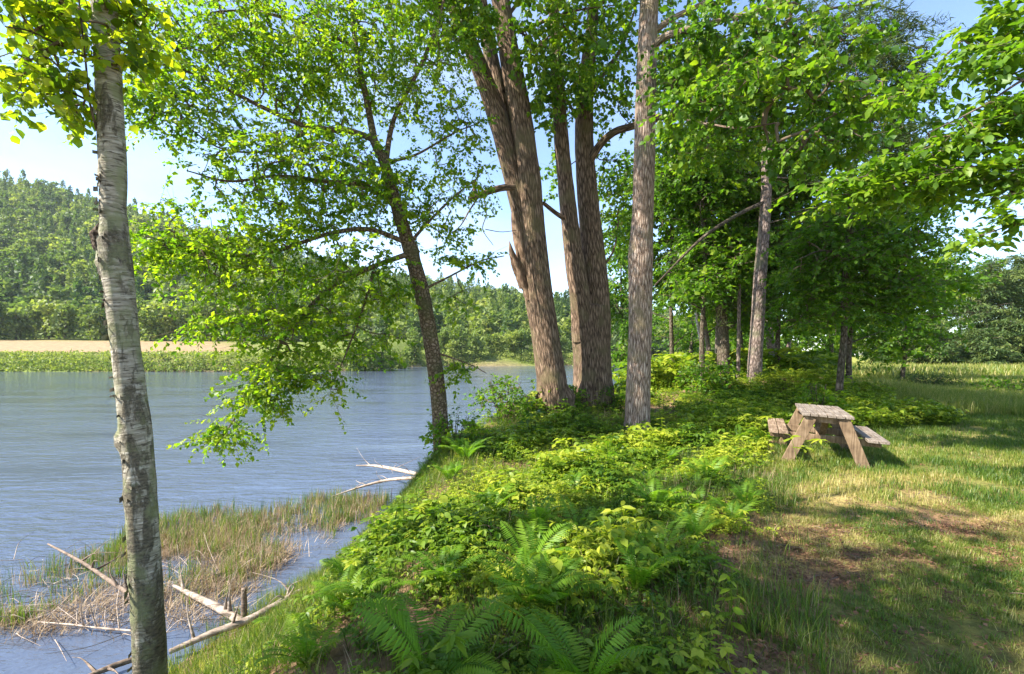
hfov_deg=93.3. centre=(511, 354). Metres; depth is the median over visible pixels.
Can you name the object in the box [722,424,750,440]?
fern
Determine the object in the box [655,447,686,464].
fern
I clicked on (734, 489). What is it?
fern
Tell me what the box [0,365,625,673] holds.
river
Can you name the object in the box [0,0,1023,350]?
sky
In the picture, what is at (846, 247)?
young maple
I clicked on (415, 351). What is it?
broadleaf tree
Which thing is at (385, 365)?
broadleaf tree
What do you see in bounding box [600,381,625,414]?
shrub
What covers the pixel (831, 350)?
bank tree
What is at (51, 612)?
dry reeds
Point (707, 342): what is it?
birch tree
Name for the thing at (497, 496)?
fern
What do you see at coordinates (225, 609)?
fallen branch
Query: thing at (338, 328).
broadleaf tree
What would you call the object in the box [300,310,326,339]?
broadleaf tree
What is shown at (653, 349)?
broadleaf tree
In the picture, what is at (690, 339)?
bank tree
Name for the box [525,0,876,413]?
maple tree
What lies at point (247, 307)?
broadleaf tree
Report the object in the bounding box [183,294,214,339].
broadleaf tree
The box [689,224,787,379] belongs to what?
young tree
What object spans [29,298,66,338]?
broadleaf tree
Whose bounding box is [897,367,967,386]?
juniper
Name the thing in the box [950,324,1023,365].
spruce tree
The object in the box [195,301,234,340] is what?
broadleaf tree
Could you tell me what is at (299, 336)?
broadleaf tree
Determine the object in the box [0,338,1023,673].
ground
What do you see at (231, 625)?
fallen log
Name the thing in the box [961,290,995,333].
pine tree
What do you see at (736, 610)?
milkweed
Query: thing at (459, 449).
fern
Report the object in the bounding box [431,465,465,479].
fern
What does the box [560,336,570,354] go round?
broadleaf tree
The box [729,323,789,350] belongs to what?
field tree
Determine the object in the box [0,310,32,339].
broadleaf tree
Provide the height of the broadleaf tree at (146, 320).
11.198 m
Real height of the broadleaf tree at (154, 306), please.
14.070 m
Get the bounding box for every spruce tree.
[853,322,903,363]
[875,327,927,363]
[892,319,968,364]
[927,328,968,363]
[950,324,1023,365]
[987,317,1023,364]
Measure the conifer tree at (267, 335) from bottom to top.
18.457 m
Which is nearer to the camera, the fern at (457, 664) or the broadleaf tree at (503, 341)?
the fern at (457, 664)
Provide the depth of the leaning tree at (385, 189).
7.47 m
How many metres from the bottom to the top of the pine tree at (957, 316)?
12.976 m
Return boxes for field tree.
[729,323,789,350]
[764,320,825,352]
[813,324,860,358]
[840,317,908,361]
[920,317,957,360]
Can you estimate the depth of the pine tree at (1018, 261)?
61.57 m
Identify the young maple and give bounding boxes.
[760,160,981,396]
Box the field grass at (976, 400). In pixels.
[845,360,1023,415]
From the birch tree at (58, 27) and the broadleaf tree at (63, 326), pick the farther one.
the broadleaf tree at (63, 326)
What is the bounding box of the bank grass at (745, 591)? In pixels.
[192,408,847,673]
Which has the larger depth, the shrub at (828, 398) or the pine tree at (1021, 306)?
the pine tree at (1021, 306)
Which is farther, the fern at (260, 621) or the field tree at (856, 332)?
the field tree at (856, 332)
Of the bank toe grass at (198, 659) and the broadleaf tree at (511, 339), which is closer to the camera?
the bank toe grass at (198, 659)
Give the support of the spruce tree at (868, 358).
on the ground at (972, 624)
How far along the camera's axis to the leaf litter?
3.60 m
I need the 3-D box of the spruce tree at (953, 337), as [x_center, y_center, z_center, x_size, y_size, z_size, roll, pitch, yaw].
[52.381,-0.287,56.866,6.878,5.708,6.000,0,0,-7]
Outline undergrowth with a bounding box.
[205,362,898,673]
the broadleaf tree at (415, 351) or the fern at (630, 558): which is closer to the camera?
the fern at (630, 558)
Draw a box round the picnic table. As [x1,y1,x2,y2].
[768,403,889,467]
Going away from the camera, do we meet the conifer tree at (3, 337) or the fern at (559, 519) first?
the fern at (559, 519)
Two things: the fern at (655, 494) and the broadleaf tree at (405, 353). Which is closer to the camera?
the fern at (655, 494)
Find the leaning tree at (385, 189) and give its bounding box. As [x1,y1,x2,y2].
[72,0,508,467]
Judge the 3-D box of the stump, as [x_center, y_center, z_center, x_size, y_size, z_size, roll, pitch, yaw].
[-3.352,3.131,6.043,0.085,0.441,0.080,0,0,0]
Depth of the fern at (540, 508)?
4.25 m
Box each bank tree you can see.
[601,120,752,389]
[605,244,661,379]
[621,112,785,375]
[651,286,733,353]
[653,168,795,352]
[704,110,875,366]
[729,228,840,352]
[749,64,1009,380]
[776,261,902,352]
[814,189,1005,378]
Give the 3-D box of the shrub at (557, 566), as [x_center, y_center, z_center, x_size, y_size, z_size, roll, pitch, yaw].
[0.354,1.417,3.082,0.492,0.395,0.421,0,0,26]
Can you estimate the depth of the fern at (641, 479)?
5.78 m
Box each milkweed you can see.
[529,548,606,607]
[709,432,733,466]
[714,564,746,633]
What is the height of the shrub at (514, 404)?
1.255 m
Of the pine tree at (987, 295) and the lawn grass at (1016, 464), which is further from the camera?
the pine tree at (987, 295)
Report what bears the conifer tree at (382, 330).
on the ground at (972, 624)
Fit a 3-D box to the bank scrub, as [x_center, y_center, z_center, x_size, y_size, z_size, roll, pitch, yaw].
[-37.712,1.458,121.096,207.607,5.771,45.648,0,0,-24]
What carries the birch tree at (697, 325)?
on the ground at (972, 624)
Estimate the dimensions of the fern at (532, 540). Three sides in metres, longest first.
0.679 x 0.668 x 0.344 m
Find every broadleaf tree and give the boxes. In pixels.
[0,301,10,337]
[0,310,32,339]
[18,303,45,338]
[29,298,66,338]
[42,302,82,339]
[74,303,105,340]
[82,308,107,339]
[136,297,153,339]
[138,309,163,340]
[141,299,184,340]
[170,306,194,340]
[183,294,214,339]
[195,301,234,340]
[224,307,245,340]
[237,296,264,340]
[272,303,303,341]
[295,303,309,340]
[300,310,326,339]
[326,307,349,338]
[342,350,361,370]
[348,329,380,370]
[378,347,398,370]
[392,348,411,368]
[404,338,423,362]
[405,328,423,349]
[437,326,451,353]
[445,340,458,357]
[449,324,469,356]
[467,331,485,357]
[482,334,499,354]
[489,332,509,354]
[504,329,521,354]
[513,328,530,355]
[527,335,533,355]
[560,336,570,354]
[651,339,658,357]
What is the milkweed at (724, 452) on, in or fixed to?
on the ground at (972, 624)
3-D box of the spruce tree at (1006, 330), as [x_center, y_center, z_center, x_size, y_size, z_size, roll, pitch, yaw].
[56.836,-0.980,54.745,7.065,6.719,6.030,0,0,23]
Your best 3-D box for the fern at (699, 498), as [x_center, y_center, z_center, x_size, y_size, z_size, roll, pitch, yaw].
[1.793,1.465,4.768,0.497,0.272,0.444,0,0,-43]
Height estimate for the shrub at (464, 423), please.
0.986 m
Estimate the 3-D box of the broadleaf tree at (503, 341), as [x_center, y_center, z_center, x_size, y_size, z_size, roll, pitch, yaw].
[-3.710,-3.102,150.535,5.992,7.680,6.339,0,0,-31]
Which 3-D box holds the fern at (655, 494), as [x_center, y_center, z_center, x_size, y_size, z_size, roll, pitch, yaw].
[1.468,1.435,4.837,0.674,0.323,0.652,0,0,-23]
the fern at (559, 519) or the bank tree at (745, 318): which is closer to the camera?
the fern at (559, 519)
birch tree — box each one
[0,0,191,673]
[654,199,713,358]
[660,195,731,360]
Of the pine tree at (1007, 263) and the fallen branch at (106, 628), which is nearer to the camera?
the fallen branch at (106, 628)
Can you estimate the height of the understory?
2.740 m
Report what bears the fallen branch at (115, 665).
on the river
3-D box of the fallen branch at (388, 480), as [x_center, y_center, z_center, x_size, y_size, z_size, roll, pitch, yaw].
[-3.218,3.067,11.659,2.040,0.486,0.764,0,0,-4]
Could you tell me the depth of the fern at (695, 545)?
3.49 m
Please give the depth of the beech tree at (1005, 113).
4.70 m
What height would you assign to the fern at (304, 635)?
0.270 m
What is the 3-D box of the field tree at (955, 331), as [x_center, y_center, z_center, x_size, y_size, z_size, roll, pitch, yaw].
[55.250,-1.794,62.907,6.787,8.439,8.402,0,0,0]
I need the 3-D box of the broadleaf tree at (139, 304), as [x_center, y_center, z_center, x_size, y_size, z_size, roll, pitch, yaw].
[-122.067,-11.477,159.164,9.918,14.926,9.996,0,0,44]
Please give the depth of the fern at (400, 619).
2.31 m
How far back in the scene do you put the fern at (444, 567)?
3.32 m
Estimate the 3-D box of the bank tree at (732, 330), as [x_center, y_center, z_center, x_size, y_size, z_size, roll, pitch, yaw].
[11.608,-4.839,23.516,7.860,13.022,7.325,0,0,-18]
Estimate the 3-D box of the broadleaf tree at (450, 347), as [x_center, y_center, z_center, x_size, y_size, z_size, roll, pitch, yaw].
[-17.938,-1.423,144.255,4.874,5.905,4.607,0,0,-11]
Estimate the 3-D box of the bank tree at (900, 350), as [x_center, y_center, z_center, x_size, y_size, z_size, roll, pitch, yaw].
[21.312,-4.108,27.340,9.155,11.542,9.017,0,0,0]
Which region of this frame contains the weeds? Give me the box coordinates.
[684,366,968,437]
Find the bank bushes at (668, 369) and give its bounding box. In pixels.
[612,360,802,392]
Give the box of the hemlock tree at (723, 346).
[659,58,844,373]
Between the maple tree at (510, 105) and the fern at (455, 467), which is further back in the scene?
the maple tree at (510, 105)
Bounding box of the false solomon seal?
[780,434,826,468]
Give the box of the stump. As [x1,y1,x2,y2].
[241,587,247,616]
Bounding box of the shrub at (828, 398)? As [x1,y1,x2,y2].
[792,377,852,405]
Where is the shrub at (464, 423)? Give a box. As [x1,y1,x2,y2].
[418,407,492,456]
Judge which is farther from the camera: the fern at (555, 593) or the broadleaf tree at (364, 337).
the broadleaf tree at (364, 337)
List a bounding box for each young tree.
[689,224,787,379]
[715,324,716,368]
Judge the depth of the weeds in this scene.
10.47 m
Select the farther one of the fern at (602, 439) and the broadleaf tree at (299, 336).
the broadleaf tree at (299, 336)
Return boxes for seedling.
[475,520,500,548]
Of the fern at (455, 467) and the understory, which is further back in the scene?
the understory
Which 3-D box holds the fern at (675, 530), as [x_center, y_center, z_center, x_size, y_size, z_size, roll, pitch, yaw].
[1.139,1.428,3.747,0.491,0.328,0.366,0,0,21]
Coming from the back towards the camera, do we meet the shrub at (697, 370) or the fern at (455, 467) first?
the shrub at (697, 370)
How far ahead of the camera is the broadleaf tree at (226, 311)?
154.69 m
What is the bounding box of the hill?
[0,198,794,357]
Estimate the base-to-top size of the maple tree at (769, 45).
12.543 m
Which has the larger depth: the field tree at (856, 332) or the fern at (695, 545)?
the field tree at (856, 332)
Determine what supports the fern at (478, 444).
on the ground at (972, 624)
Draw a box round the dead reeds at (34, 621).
[0,512,349,643]
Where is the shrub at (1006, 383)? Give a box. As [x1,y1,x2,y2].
[967,375,1023,390]
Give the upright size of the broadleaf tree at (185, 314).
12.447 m
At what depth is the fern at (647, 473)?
5.86 m
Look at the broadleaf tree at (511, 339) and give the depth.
152.71 m
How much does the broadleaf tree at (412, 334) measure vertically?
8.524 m
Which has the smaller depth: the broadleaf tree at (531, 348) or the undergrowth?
the undergrowth
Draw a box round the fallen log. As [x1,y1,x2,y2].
[169,572,306,653]
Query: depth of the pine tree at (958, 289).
66.34 m
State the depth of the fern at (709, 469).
6.08 m
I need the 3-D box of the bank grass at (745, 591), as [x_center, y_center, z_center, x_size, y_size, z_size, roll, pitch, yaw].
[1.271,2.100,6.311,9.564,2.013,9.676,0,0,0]
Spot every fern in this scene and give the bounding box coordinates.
[252,612,286,624]
[253,611,356,669]
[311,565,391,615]
[319,557,372,578]
[322,570,417,607]
[352,592,515,673]
[399,544,484,588]
[418,461,430,473]
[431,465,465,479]
[434,643,557,673]
[439,432,472,439]
[439,436,484,457]
[448,460,466,476]
[456,437,490,456]
[467,481,517,514]
[476,597,659,673]
[477,546,592,612]
[486,517,577,567]
[488,548,604,608]
[512,493,566,529]
[536,494,614,535]
[550,473,595,493]
[589,432,632,444]
[613,534,682,595]
[621,478,692,506]
[626,514,692,551]
[632,468,660,479]
[635,469,663,486]
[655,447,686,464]
[658,538,721,569]
[662,491,700,508]
[667,501,725,540]
[668,486,724,515]
[682,455,729,477]
[683,472,710,487]
[708,495,763,521]
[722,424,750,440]
[726,477,765,507]
[751,429,773,440]
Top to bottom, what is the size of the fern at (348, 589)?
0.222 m
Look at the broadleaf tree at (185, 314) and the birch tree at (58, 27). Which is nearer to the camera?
the birch tree at (58, 27)
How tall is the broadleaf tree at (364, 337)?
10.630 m
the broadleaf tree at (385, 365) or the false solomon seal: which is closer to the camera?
the false solomon seal
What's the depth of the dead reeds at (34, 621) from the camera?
6.80 m
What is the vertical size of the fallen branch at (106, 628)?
0.581 m
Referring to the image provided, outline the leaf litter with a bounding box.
[269,451,1023,673]
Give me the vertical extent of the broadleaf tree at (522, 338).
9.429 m
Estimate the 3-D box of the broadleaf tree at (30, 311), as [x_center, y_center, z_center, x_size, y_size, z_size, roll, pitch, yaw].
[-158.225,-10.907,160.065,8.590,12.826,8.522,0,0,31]
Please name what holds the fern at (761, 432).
on the ground at (972, 624)
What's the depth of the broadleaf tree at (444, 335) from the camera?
147.41 m
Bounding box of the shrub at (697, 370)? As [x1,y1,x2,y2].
[671,352,747,395]
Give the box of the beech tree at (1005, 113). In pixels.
[768,0,1023,262]
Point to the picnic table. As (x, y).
(845, 431)
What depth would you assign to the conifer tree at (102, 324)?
156.23 m
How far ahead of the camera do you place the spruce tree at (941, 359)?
52.84 m
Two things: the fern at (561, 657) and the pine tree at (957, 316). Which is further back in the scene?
the pine tree at (957, 316)
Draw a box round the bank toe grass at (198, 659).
[130,432,480,673]
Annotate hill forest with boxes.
[0,169,731,361]
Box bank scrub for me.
[0,348,619,371]
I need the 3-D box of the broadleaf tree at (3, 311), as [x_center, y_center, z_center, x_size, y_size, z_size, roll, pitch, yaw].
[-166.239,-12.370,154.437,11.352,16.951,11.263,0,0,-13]
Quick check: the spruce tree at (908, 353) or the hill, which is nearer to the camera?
the spruce tree at (908, 353)
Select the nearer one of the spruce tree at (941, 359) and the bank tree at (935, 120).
the bank tree at (935, 120)
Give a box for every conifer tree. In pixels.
[0,306,7,339]
[94,309,107,337]
[256,289,277,340]
[372,323,393,370]
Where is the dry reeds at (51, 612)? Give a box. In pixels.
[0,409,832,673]
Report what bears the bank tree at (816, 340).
on the ground at (972, 624)
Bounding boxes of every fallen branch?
[37,582,130,631]
[47,543,128,596]
[73,657,131,673]
[172,545,243,621]
[332,471,414,496]
[356,452,420,475]
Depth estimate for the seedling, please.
3.83 m
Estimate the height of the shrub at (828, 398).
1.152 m
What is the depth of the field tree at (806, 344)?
64.58 m
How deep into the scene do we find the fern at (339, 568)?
4.04 m
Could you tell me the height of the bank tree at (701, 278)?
11.127 m
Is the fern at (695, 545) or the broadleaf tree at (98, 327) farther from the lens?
the broadleaf tree at (98, 327)
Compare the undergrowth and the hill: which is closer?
the undergrowth
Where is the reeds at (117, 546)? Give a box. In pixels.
[0,485,390,627]
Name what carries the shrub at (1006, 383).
on the ground at (972, 624)
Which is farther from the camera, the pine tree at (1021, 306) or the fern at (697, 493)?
the pine tree at (1021, 306)
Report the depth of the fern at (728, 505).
4.57 m
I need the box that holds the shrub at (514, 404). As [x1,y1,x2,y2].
[463,373,539,424]
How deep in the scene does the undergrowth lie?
4.23 m
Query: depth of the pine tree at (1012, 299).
59.97 m
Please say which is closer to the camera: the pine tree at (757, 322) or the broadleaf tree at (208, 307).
the pine tree at (757, 322)
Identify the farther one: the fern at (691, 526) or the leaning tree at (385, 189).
the leaning tree at (385, 189)
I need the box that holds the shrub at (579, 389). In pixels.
[569,385,589,411]
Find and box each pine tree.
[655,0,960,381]
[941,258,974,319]
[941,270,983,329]
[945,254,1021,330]
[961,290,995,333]
[975,266,1023,329]
[979,258,1023,320]
[994,252,1023,314]
[1007,273,1023,320]
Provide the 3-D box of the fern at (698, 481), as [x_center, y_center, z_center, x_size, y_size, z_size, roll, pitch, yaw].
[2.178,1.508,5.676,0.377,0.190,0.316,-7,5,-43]
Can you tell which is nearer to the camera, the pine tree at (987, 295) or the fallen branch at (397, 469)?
the fallen branch at (397, 469)
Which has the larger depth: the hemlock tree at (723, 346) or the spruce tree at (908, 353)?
the spruce tree at (908, 353)
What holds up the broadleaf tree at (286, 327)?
on the ground at (972, 624)
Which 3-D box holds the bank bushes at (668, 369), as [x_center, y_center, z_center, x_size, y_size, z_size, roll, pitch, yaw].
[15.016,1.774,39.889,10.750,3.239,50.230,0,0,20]
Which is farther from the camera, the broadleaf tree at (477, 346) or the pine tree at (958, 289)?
the broadleaf tree at (477, 346)
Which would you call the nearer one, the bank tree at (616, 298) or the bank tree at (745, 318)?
the bank tree at (745, 318)
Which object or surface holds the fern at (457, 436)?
on the ground at (972, 624)
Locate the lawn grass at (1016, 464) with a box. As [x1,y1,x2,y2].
[726,408,1023,673]
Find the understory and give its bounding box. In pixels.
[611,347,854,391]
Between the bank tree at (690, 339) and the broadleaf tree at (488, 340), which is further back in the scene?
the broadleaf tree at (488, 340)
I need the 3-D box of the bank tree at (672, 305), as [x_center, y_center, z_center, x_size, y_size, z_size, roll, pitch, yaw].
[6.835,-4.404,20.234,6.416,12.095,6.283,0,0,-32]
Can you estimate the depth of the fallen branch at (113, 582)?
6.99 m
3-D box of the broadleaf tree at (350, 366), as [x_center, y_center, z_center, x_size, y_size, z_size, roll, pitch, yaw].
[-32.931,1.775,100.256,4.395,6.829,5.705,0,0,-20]
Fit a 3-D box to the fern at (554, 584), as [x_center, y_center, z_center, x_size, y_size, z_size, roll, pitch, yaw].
[0.147,1.447,2.976,0.657,0.311,0.680,0,0,-17]
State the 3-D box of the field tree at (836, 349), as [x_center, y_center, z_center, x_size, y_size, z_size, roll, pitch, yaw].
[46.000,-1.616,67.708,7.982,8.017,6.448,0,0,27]
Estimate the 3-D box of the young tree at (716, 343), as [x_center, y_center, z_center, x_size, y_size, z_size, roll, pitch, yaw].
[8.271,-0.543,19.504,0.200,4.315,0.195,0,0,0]
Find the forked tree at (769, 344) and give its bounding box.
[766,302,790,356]
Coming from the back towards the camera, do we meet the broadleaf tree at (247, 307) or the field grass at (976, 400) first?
the broadleaf tree at (247, 307)
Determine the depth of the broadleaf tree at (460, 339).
145.48 m
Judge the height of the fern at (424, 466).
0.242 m
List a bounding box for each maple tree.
[360,0,632,417]
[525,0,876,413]
[565,0,925,434]
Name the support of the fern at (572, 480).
on the ground at (972, 624)
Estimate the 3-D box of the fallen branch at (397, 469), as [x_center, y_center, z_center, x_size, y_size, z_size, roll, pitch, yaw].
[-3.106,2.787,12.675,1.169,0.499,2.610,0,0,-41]
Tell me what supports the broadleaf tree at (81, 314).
on the ground at (972, 624)
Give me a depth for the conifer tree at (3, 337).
154.29 m
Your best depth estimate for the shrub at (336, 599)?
3.20 m
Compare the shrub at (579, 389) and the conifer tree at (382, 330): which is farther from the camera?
the conifer tree at (382, 330)

